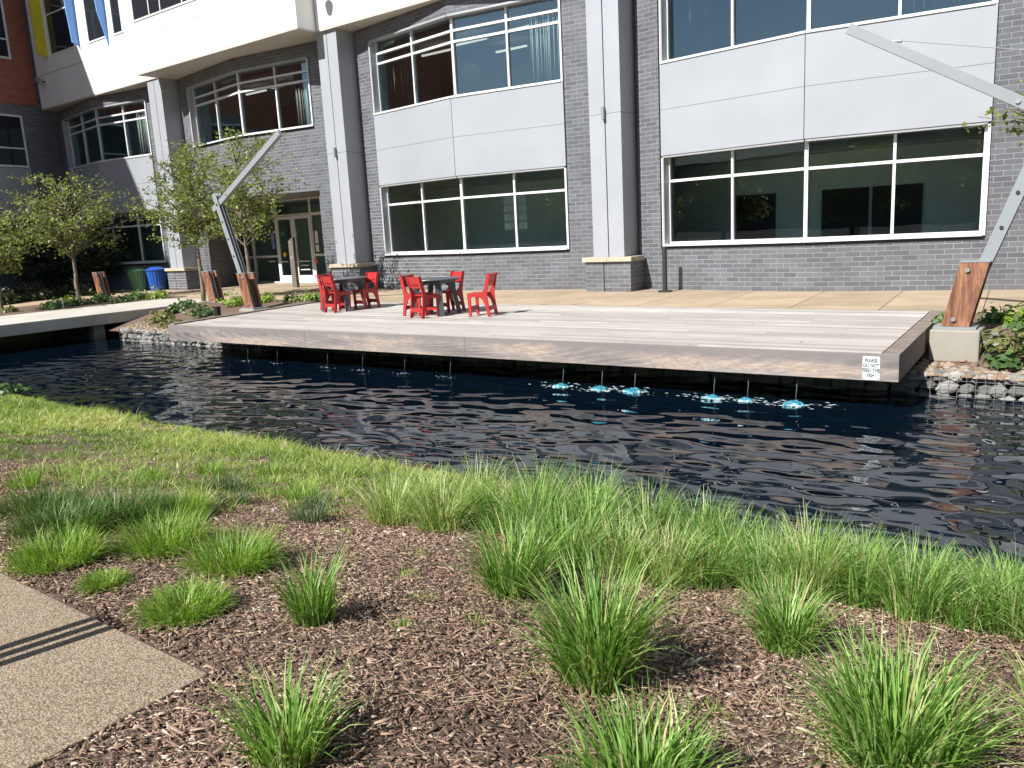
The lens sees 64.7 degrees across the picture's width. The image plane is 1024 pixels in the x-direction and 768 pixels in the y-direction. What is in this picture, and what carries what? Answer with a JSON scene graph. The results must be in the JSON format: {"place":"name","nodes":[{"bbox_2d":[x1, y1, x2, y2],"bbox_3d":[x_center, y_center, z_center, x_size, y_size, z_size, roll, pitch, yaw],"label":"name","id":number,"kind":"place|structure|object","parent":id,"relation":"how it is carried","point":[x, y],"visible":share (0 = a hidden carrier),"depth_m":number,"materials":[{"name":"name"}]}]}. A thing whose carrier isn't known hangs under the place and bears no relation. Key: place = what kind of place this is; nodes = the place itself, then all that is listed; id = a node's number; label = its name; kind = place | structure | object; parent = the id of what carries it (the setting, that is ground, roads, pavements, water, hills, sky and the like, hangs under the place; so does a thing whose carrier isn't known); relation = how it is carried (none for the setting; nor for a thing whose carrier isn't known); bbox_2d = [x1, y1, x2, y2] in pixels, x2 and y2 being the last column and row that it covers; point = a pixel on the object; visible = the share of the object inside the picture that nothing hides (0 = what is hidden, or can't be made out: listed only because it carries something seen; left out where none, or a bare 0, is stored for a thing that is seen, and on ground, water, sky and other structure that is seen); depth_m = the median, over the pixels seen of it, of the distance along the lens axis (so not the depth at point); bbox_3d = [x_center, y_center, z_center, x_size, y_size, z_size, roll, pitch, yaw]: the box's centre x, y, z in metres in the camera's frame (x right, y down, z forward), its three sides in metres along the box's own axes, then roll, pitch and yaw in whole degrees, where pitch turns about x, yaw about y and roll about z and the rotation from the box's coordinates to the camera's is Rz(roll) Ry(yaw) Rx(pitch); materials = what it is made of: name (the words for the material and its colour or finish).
{"place":"outdoors","nodes":[
{"label":"outdoors","id":0,"kind":"place"},
{"bbox_2d":[0,573,207,767],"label":"path","id":1,"kind":"structure","parent":0,"point":[71,677],"depth_m":3.19,"materials":[{"name":"concrete"}]},
{"bbox_2d":[0,393,574,521],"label":"lawn","id":2,"kind":"structure","parent":0,"point":[64,417],"depth_m":7.91,"materials":[{"name":"plant"}]},
{"bbox_2d":[0,335,1023,581],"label":"pond","id":3,"kind":"structure","parent":0,"point":[916,463],"depth_m":9.45,"materials":[{"name":"black liquid"}]},
{"bbox_2d":[119,328,274,350],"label":"gabion wall","id":4,"kind":"structure","parent":3,"relation":"in","point":[130,334],"depth_m":19.80,"materials":[{"name":"stone"}]},
{"bbox_2d":[0,290,1023,767],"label":"ground","id":5,"kind":"structure","parent":0,"point":[148,760],"depth_m":3.34,"materials":[{"name":"brown wood"}]},
{"bbox_2d":[0,463,50,490],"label":"grass clump","id":6,"kind":"object","parent":5,"relation":"on","point":[29,480],"visible":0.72,"depth_m":6.20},
{"bbox_2d":[2,282,58,301],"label":"leafy plant","id":7,"kind":"object","parent":5,"relation":"on","point":[35,294],"visible":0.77,"depth_m":29.72,"materials":[{"name":"green plant"}]},
{"bbox_2d":[1,235,60,289],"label":"shade shrub","id":8,"kind":"object","parent":5,"relation":"on","point":[27,271],"visible":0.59,"depth_m":32.57,"materials":[{"name":"green plant"}]},
{"bbox_2d":[0,0,81,292],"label":"brick wing","id":9,"kind":"structure","parent":5,"relation":"on","point":[30,143],"depth_m":34.37,"materials":[{"name":"brick"}]},
{"bbox_2d":[0,113,29,167],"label":"window","id":10,"kind":"structure","parent":9,"relation":"in","point":[13,148],"depth_m":34.06,"materials":[{"name":"white glass"}]},
{"bbox_2d":[0,473,100,523],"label":"grass clump","id":11,"kind":"object","parent":5,"relation":"on","point":[28,503],"visible":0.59,"depth_m":5.53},
{"bbox_2d":[0,518,121,578],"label":"grass clump","id":12,"kind":"object","parent":5,"relation":"on","point":[31,555],"visible":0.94,"depth_m":4.41,"materials":[{"name":"plant"}]},
{"bbox_2d":[0,487,129,545],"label":"grass clump","id":13,"kind":"object","parent":5,"relation":"on","point":[55,517],"visible":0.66,"depth_m":5.01,"materials":[{"name":"plant"}]},
{"bbox_2d":[33,230,97,288],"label":"shade shrub","id":14,"kind":"object","parent":5,"relation":"on","point":[61,268],"visible":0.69,"depth_m":33.05,"materials":[{"name":"green plant"}]},
{"bbox_2d":[48,277,96,298],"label":"leafy plant","id":15,"kind":"object","parent":5,"relation":"on","point":[84,290],"visible":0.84,"depth_m":30.63,"materials":[{"name":"green plant"}]},
{"bbox_2d":[0,295,184,315],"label":"planting bed","id":16,"kind":"object","parent":5,"relation":"on","point":[29,309],"visible":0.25,"depth_m":24.80,"materials":[{"name":"plant"}]},
{"bbox_2d":[0,214,50,310],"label":"young tree","id":17,"kind":"object","parent":16,"relation":"on","point":[12,248],"visible":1,"depth_m":23.68,"materials":[{"name":"green plant"}]},
{"bbox_2d":[0,169,143,298],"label":"young tree","id":18,"kind":"object","parent":16,"relation":"on","point":[71,249],"visible":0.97,"depth_m":26.39,"materials":[{"name":"green plant"}]},
{"bbox_2d":[71,565,134,597],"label":"grass clump","id":19,"kind":"object","parent":5,"relation":"on","point":[89,582],"visible":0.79,"depth_m":4.07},
{"bbox_2d":[0,299,208,342],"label":"footbridge","id":20,"kind":"object","parent":5,"relation":"on","point":[35,325],"visible":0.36,"depth_m":21.53,"materials":[{"name":"concrete"}]},
{"bbox_2d":[73,223,137,288],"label":"shade shrub","id":21,"kind":"object","parent":5,"relation":"on","point":[102,262],"visible":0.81,"depth_m":33.16,"materials":[{"name":"green plant"}]},
{"bbox_2d":[53,480,183,530],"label":"grass clump","id":22,"kind":"object","parent":5,"relation":"on","point":[133,505],"visible":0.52,"depth_m":5.43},
{"bbox_2d":[89,500,225,563],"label":"grass clump","id":23,"kind":"object","parent":5,"relation":"on","point":[156,540],"visible":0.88,"depth_m":4.72,"materials":[{"name":"plant"}]},
{"bbox_2d":[138,483,222,522],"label":"grass clump","id":24,"kind":"object","parent":5,"relation":"on","point":[195,502],"visible":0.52,"depth_m":5.59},
{"bbox_2d":[122,570,241,632],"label":"grass clump","id":25,"kind":"object","parent":5,"relation":"on","point":[199,595],"visible":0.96,"depth_m":3.73,"materials":[{"name":"plant"}]},
{"bbox_2d":[113,136,258,300],"bbox_3d":[-9.466,-4.784,23.846,3.831,4.824,3.450,0,11,18],"label":"young tree","id":26,"kind":"object","parent":5,"relation":"on","point":[195,225],"visible":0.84,"depth_m":23.26,"materials":[{"name":"green plant"}]},
{"bbox_2d":[107,299,309,333],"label":"planting bank","id":27,"kind":"structure","parent":5,"relation":"on","point":[228,309],"depth_m":21.45,"materials":[{"name":"soil"}]},
{"bbox_2d":[184,126,304,271],"bbox_3d":[-7.237,-4.600,22.277,3.077,4.824,2.890,5,13,36],"label":"young tree","id":28,"kind":"object","parent":27,"relation":"on","point":[250,208],"visible":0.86,"depth_m":21.92,"materials":[{"name":"green plant"}]},
{"bbox_2d":[239,308,265,311],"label":"concrete block","id":29,"kind":"structure","parent":27,"relation":"in","point":[243,310],"depth_m":20.34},
{"bbox_2d":[212,130,282,308],"bbox_3d":[-6.453,-3.946,19.971,2.996,4.167,0.400,5,13,36],"label":"leaning post","id":30,"kind":"object","parent":29,"relation":"on","point":[249,289],"visible":1,"depth_m":20.45,"materials":[{"name":"metal"}]},
{"bbox_2d":[158,517,297,582],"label":"grass clump","id":31,"kind":"object","parent":5,"relation":"on","point":[244,552],"visible":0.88,"depth_m":4.44,"materials":[{"name":"plant"}]},
{"bbox_2d":[181,646,372,767],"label":"grass clump","id":32,"kind":"object","parent":5,"relation":"on","point":[273,745],"visible":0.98,"depth_m":2.61,"materials":[{"name":"plant"}]},
{"bbox_2d":[252,538,364,628],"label":"grass clump","id":33,"kind":"object","parent":5,"relation":"on","point":[309,607],"visible":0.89,"depth_m":3.62,"materials":[{"name":"plant"}]},
{"bbox_2d":[284,496,336,524],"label":"grass clump","id":34,"kind":"object","parent":5,"relation":"on","point":[314,514],"visible":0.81,"depth_m":5.53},
{"bbox_2d":[332,460,445,528],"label":"grass clump","id":35,"kind":"object","parent":5,"relation":"on","point":[388,512],"visible":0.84,"depth_m":5.57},
{"bbox_2d":[382,458,498,534],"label":"grass clump","id":36,"kind":"object","parent":5,"relation":"on","point":[438,518],"visible":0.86,"depth_m":5.42,"materials":[{"name":"plant"}]},
{"bbox_2d":[427,450,529,509],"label":"grass clump","id":37,"kind":"object","parent":5,"relation":"on","point":[470,475],"visible":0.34,"depth_m":6.21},
{"bbox_2d":[447,466,547,535],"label":"grass clump","id":38,"kind":"object","parent":5,"relation":"on","point":[475,520],"visible":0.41,"depth_m":5.50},
{"bbox_2d":[434,502,582,604],"bbox_3d":[0.005,0.880,4.142,0.809,0.477,0.787,-1,11,10],"label":"grass clump","id":39,"kind":"object","parent":5,"relation":"on","point":[498,562],"visible":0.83,"depth_m":4.11,"materials":[{"name":"plant"}]},
{"bbox_2d":[25,0,1023,291],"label":"office building","id":40,"kind":"structure","parent":5,"relation":"on","point":[787,146],"depth_m":21.39,"materials":[{"name":"grey brick"}]},
{"bbox_2d":[42,0,74,55],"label":"window","id":41,"kind":"structure","parent":40,"relation":"in","point":[59,38],"depth_m":32.86,"materials":[{"name":"white glass"}]},
{"bbox_2d":[82,0,104,42],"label":"window","id":42,"kind":"structure","parent":40,"relation":"in","point":[94,29],"depth_m":31.28,"materials":[{"name":"white glass"}]},
{"bbox_2d":[62,98,152,169],"bbox_3d":[-16.875,-10.200,33.271,6.762,2.120,0.826,5,13,36],"label":"window","id":43,"kind":"structure","parent":40,"relation":"in","point":[66,123],"depth_m":33.15,"materials":[{"name":"white metal"}]},
{"bbox_2d":[77,209,166,264],"bbox_3d":[-16.659,-6.115,34.054,6.762,2.110,0.826,5,13,36],"label":"window","id":44,"kind":"structure","parent":40,"relation":"in","point":[138,225],"depth_m":33.14,"materials":[{"name":"white metal"}]},
{"bbox_2d":[134,104,150,153],"bbox_3d":[-14.458,-9.991,31.966,0.908,2.050,0.153,3,12,28],"label":"curtain","id":45,"kind":"object","parent":40,"relation":"hanging from","point":[143,136],"visible":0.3,"depth_m":32.02,"materials":[{"name":"fabric"}]},
{"bbox_2d":[130,0,193,21],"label":"window","id":46,"kind":"structure","parent":40,"relation":"in","point":[141,9],"depth_m":27.66,"materials":[{"name":"white glass"}]},
{"bbox_2d":[197,87,217,143],"bbox_3d":[-11.118,-9.701,29.531,1.009,2.050,0.153,8,15,44],"label":"curtain","id":47,"kind":"object","parent":40,"relation":"hanging from","point":[207,119],"visible":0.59,"depth_m":29.45,"materials":[{"name":"fabric"}]},
{"bbox_2d":[186,57,313,147],"bbox_3d":[-9.177,-9.522,27.608,6.762,2.120,0.826,5,13,36],"label":"window","id":48,"kind":"structure","parent":40,"relation":"in","point":[192,97],"depth_m":27.42,"materials":[{"name":"white metal"}]},
{"bbox_2d":[292,64,311,125],"bbox_3d":[-6.699,-9.310,26.269,0.807,2.050,0.153,3,12,28],"label":"curtain","id":49,"kind":"object","parent":40,"relation":"hanging from","point":[302,103],"visible":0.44,"depth_m":26.29,"materials":[{"name":"fabric"}]},
{"bbox_2d":[292,214,315,282],"bbox_3d":[-8.018,-5.195,31.124,1.030,2.570,0.165,5,13,36],"label":"door","id":50,"kind":"structure","parent":40,"relation":"in","point":[302,278],"depth_m":31.20,"materials":[{"name":"white metal"}]},
{"bbox_2d":[383,38,409,109],"bbox_3d":[-3.395,-9.017,23.828,0.959,2.050,0.153,8,15,44],"label":"curtain","id":51,"kind":"object","parent":40,"relation":"hanging from","point":[396,78],"visible":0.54,"depth_m":23.77,"materials":[{"name":"fabric"}]},
{"bbox_2d":[368,0,562,114],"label":"window","id":52,"kind":"structure","parent":40,"relation":"in","point":[373,45],"depth_m":21.83,"materials":[{"name":"white metal"}]},
{"bbox_2d":[380,166,569,254],"bbox_3d":[-1.328,-4.765,22.776,6.762,2.110,0.826,5,13,36],"label":"window","id":53,"kind":"structure","parent":40,"relation":"in","point":[385,194],"depth_m":22.65,"materials":[{"name":"white metal"}]},
{"bbox_2d":[503,195,527,229],"bbox_3d":[0.102,-4.841,22.858,0.800,0.920,0.030,5,13,36],"label":"window","id":54,"kind":"structure","parent":40,"relation":"attached to","point":[510,209],"depth_m":22.85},
{"bbox_2d":[528,1,560,82],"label":"curtain","id":55,"kind":"object","parent":40,"relation":"hanging from","point":[545,53],"visible":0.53,"depth_m":20.68,"materials":[{"name":"fabric"}]},
{"bbox_2d":[674,0,711,57],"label":"curtain","id":56,"kind":"object","parent":40,"relation":"hanging from","point":[692,27],"visible":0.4,"depth_m":18.37,"materials":[{"name":"fabric"}]},
{"bbox_2d":[661,121,990,245],"bbox_3d":[6.241,-4.098,17.208,6.762,2.110,0.826,5,13,36],"label":"window","id":57,"kind":"structure","parent":40,"relation":"in","point":[667,160],"depth_m":16.94,"materials":[{"name":"white metal"}]},
{"bbox_2d":[659,0,997,63],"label":"window","id":58,"kind":"structure","parent":40,"relation":"in","point":[664,5],"depth_m":17.46,"materials":[{"name":"white metal"}]},
{"bbox_2d":[736,183,922,239],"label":"window","id":59,"kind":"structure","parent":40,"relation":"in","point":[844,212],"depth_m":20.11,"materials":[{"name":"glass"}]},
{"bbox_2d":[907,0,991,13],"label":"curtain","id":60,"kind":"object","parent":40,"relation":"hanging from","point":[916,6],"depth_m":15.48,"materials":[{"name":"fabric"}]},
{"bbox_2d":[458,463,605,546],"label":"grass clump","id":61,"kind":"object","parent":5,"relation":"on","point":[514,509],"visible":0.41,"depth_m":5.12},
{"bbox_2d":[481,446,592,516],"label":"grass clump","id":62,"kind":"object","parent":5,"relation":"on","point":[539,481],"visible":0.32,"depth_m":6.01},
{"bbox_2d":[168,301,944,381],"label":"wooden deck","id":63,"kind":"structure","parent":5,"relation":"on","point":[830,343],"depth_m":12.67,"materials":[{"name":"wood"}]},
{"bbox_2d":[320,276,350,312],"bbox_3d":[-3.979,-2.049,18.273,0.410,0.830,0.510,7,15,43],"label":"chair","id":64,"kind":"object","parent":63,"relation":"on","point":[329,281],"visible":1,"depth_m":18.17,"materials":[{"name":"red plastic"}]},
{"bbox_2d":[318,276,367,311],"bbox_3d":[-3.889,-2.086,18.693,1.120,0.737,1.120,2,12,26],"label":"table","id":65,"kind":"object","parent":63,"relation":"on","point":[343,282],"visible":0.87,"depth_m":18.47,"materials":[{"name":"plastic"}]},
{"bbox_2d":[352,272,380,308],"bbox_3d":[-3.384,-2.176,18.774,0.410,0.830,0.510,8,15,44],"label":"chair","id":66,"kind":"object","parent":63,"relation":"on","point":[372,277],"visible":1,"depth_m":18.77,"materials":[{"name":"red plastic"}]},
{"bbox_2d":[405,276,439,318],"bbox_3d":[-1.758,-1.740,16.052,0.510,0.830,0.410,-13,15,-42],"label":"chair","id":67,"kind":"object","parent":63,"relation":"on","point":[414,282],"visible":1,"depth_m":15.97,"materials":[{"name":"red plastic"}]},
{"bbox_2d":[413,276,461,316],"bbox_3d":[-1.572,-1.789,16.499,1.120,0.737,1.120,2,12,26],"label":"table","id":68,"kind":"object","parent":63,"relation":"on","point":[438,282],"visible":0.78,"depth_m":16.32,"materials":[{"name":"plastic"}]},
{"bbox_2d":[435,271,465,312],"bbox_3d":[-1.294,-1.938,16.956,0.510,0.830,0.410,-12,14,-38],"label":"chair","id":69,"kind":"object","parent":63,"relation":"on","point":[449,296],"visible":0.64,"depth_m":16.89,"materials":[{"name":"red plastic"}]},
{"bbox_2d":[467,272,497,316],"bbox_3d":[-0.573,-1.751,15.782,0.510,0.830,0.410,1,12,21],"label":"chair","id":70,"kind":"object","parent":63,"relation":"on","point":[485,293],"visible":1,"depth_m":15.69,"materials":[{"name":"red plastic"}]},
{"bbox_2d":[862,356,879,379],"bbox_3d":[4.168,-0.183,9.377,0.187,0.274,0.010,5,13,35],"label":"warning sign","id":71,"kind":"object","parent":63,"relation":"attached to","point":[871,368],"visible":1,"depth_m":9.38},
{"bbox_2d":[494,486,633,577],"bbox_3d":[0.296,0.861,4.691,0.847,0.467,0.801,-7,12,-20],"label":"grass clump","id":72,"kind":"object","parent":5,"relation":"on","point":[574,536],"visible":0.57,"depth_m":4.67,"materials":[{"name":"plant"}]},
{"bbox_2d":[518,468,655,547],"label":"grass clump","id":73,"kind":"object","parent":5,"relation":"on","point":[607,505],"visible":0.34,"depth_m":5.18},
{"bbox_2d":[531,452,652,523],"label":"grass clump","id":74,"kind":"object","parent":5,"relation":"on","point":[592,488],"visible":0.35,"depth_m":5.85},
{"bbox_2d":[280,346,914,391],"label":"gabion wall","id":75,"kind":"structure","parent":5,"relation":"on","point":[859,384],"depth_m":12.16,"materials":[{"name":"stone"}]},
{"bbox_2d":[482,529,720,704],"bbox_3d":[0.320,0.909,3.096,0.946,0.583,0.964,5,13,36],"label":"grass clump","id":76,"kind":"object","parent":5,"relation":"on","point":[595,646],"visible":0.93,"depth_m":3.09,"materials":[{"name":"plant"}]},
{"bbox_2d":[562,502,679,583],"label":"grass clump","id":77,"kind":"object","parent":5,"relation":"on","point":[607,561],"visible":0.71,"depth_m":4.51,"materials":[{"name":"plant"}]},
{"bbox_2d":[579,469,696,540],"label":"grass clump","id":78,"kind":"object","parent":5,"relation":"on","point":[645,505],"visible":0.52,"depth_m":5.54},
{"bbox_2d":[530,670,749,767],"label":"grass clump","id":79,"kind":"object","parent":5,"relation":"on","point":[628,749],"visible":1,"depth_m":2.44,"materials":[{"name":"plant"}]},
{"bbox_2d":[594,502,744,590],"bbox_3d":[0.817,0.922,4.451,0.889,0.424,0.937,5,13,36],"label":"grass clump","id":80,"kind":"object","parent":5,"relation":"on","point":[662,578],"visible":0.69,"depth_m":4.44,"materials":[{"name":"plant"}]},
{"bbox_2d":[645,486,744,549],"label":"grass clump","id":81,"kind":"object","parent":5,"relation":"on","point":[684,520],"visible":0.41,"depth_m":5.31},
{"bbox_2d":[638,514,778,597],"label":"grass clump","id":82,"kind":"object","parent":5,"relation":"on","point":[718,580],"visible":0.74,"depth_m":4.40,"materials":[{"name":"plant"}]},
{"bbox_2d":[686,495,785,559],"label":"grass clump","id":83,"kind":"object","parent":5,"relation":"on","point":[716,535],"visible":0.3,"depth_m":5.09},
{"bbox_2d":[681,513,820,597],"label":"grass clump","id":84,"kind":"object","parent":5,"relation":"on","point":[746,570],"visible":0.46,"depth_m":4.40,"materials":[{"name":"plant"}]},
{"bbox_2d":[716,562,872,658],"bbox_3d":[1.198,1.028,3.540,0.683,0.361,0.653,5,13,36],"label":"grass clump","id":85,"kind":"object","parent":5,"relation":"on","point":[777,620],"visible":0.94,"depth_m":3.57,"materials":[{"name":"plant"}]},
{"bbox_2d":[748,509,857,570],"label":"grass clump","id":86,"kind":"object","parent":5,"relation":"on","point":[813,541],"visible":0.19,"depth_m":4.99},
{"bbox_2d":[729,498,893,605],"bbox_3d":[1.574,0.925,4.285,0.902,0.501,0.858,5,13,36],"label":"grass clump","id":87,"kind":"object","parent":5,"relation":"on","point":[803,564],"visible":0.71,"depth_m":4.26,"materials":[{"name":"plant"}]},
{"bbox_2d":[782,521,953,614],"bbox_3d":[1.838,0.963,4.235,0.878,0.445,0.820,5,13,36],"label":"grass clump","id":88,"kind":"object","parent":5,"relation":"on","point":[861,595],"visible":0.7,"depth_m":4.20,"materials":[{"name":"plant"}]},
{"bbox_2d":[813,522,923,578],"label":"grass clump","id":89,"kind":"object","parent":5,"relation":"on","point":[866,538],"visible":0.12,"depth_m":4.79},
{"bbox_2d":[764,606,1023,767],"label":"grass clump","id":90,"kind":"object","parent":5,"relation":"on","point":[898,722],"visible":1,"depth_m":2.59,"materials":[{"name":"plant"}]},
{"bbox_2d":[853,526,991,626],"bbox_3d":[2.034,0.979,4.059,0.690,0.450,0.805,5,13,36],"label":"grass clump","id":91,"kind":"object","parent":5,"relation":"on","point":[908,598],"visible":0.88,"depth_m":4.02,"materials":[{"name":"plant"}]},
{"bbox_2d":[885,534,982,591],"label":"grass clump","id":92,"kind":"object","parent":5,"relation":"on","point":[919,558],"visible":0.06,"depth_m":4.70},
{"bbox_2d":[928,326,985,361],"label":"concrete block","id":93,"kind":"structure","parent":5,"relation":"on","point":[950,344],"depth_m":10.83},
{"bbox_2d":[846,23,1023,329],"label":"leaning post","id":94,"kind":"object","parent":93,"relation":"on","point":[966,293],"visible":1,"depth_m":10.66,"materials":[{"name":"metal"}]},
{"bbox_2d":[895,541,1023,638],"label":"grass clump","id":95,"kind":"object","parent":5,"relation":"on","point":[951,617],"visible":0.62,"depth_m":3.92,"materials":[{"name":"plant"}]},
{"bbox_2d":[899,370,1023,401],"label":"gabion wall","id":96,"kind":"structure","parent":5,"relation":"on","point":[924,384],"depth_m":9.96,"materials":[{"name":"stone"}]},
{"bbox_2d":[906,353,1023,381],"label":"pebbles","id":97,"kind":"object","parent":5,"relation":"on","point":[1002,373],"visible":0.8,"depth_m":10.19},
{"bbox_2d":[940,535,1023,642],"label":"grass clump","id":98,"kind":"object","parent":5,"relation":"on","point":[1001,627],"visible":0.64,"depth_m":3.91,"materials":[{"name":"plant"}]},
{"bbox_2d":[952,545,1023,601],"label":"grass clump","id":99,"kind":"object","parent":5,"relation":"on","point":[1011,567],"visible":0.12,"depth_m":4.49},
{"bbox_2d":[958,628,1023,741],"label":"grass clump","id":100,"kind":"object","parent":5,"relation":"on","point":[1021,683],"visible":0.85,"depth_m":2.85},
{"bbox_2d":[962,79,1023,146],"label":"young tree","id":101,"kind":"object","parent":5,"relation":"on","point":[1004,117],"visible":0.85,"depth_m":10.59,"materials":[{"name":"green plant"}]},
{"bbox_2d":[979,328,1023,352],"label":"leafy plant","id":102,"kind":"object","parent":5,"relation":"on","point":[1002,342],"visible":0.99,"depth_m":10.35,"materials":[{"name":"green plant"}]},
{"bbox_2d":[981,349,1022,369],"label":"leafy plant","id":103,"kind":"object","parent":5,"relation":"on","point":[998,361],"visible":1,"depth_m":10.02,"materials":[{"name":"green plant"}]},
{"bbox_3d":[-8.561,-2.230,23.492,0.560,0.300,0.500,5,13,36],"label":"concrete block","id":104,"kind":"object","parent":5,"relation":"on","visible":0},
{"bbox_2d":[201,270,223,301],"bbox_3d":[-8.640,-2.832,23.412,0.639,0.915,0.400,5,13,36],"label":"leaning post","id":105,"kind":"object","parent":104,"relation":"on","point":[212,284],"visible":0.81,"depth_m":23.37,"materials":[{"name":"wood"}]},
{"bbox_2d":[110,283,1023,313],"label":"plaza","id":106,"kind":"structure","parent":0,"point":[936,300],"depth_m":16.84,"materials":[{"name":"concrete"}]},
{"bbox_2d":[145,267,165,290],"bbox_3d":[-14.003,-4.161,31.850,0.800,0.910,0.800,5,13,36],"label":"litter bin","id":107,"kind":"object","parent":106,"relation":"on","point":[156,277],"visible":0.88,"depth_m":31.61,"materials":[{"name":"blue plastic"}]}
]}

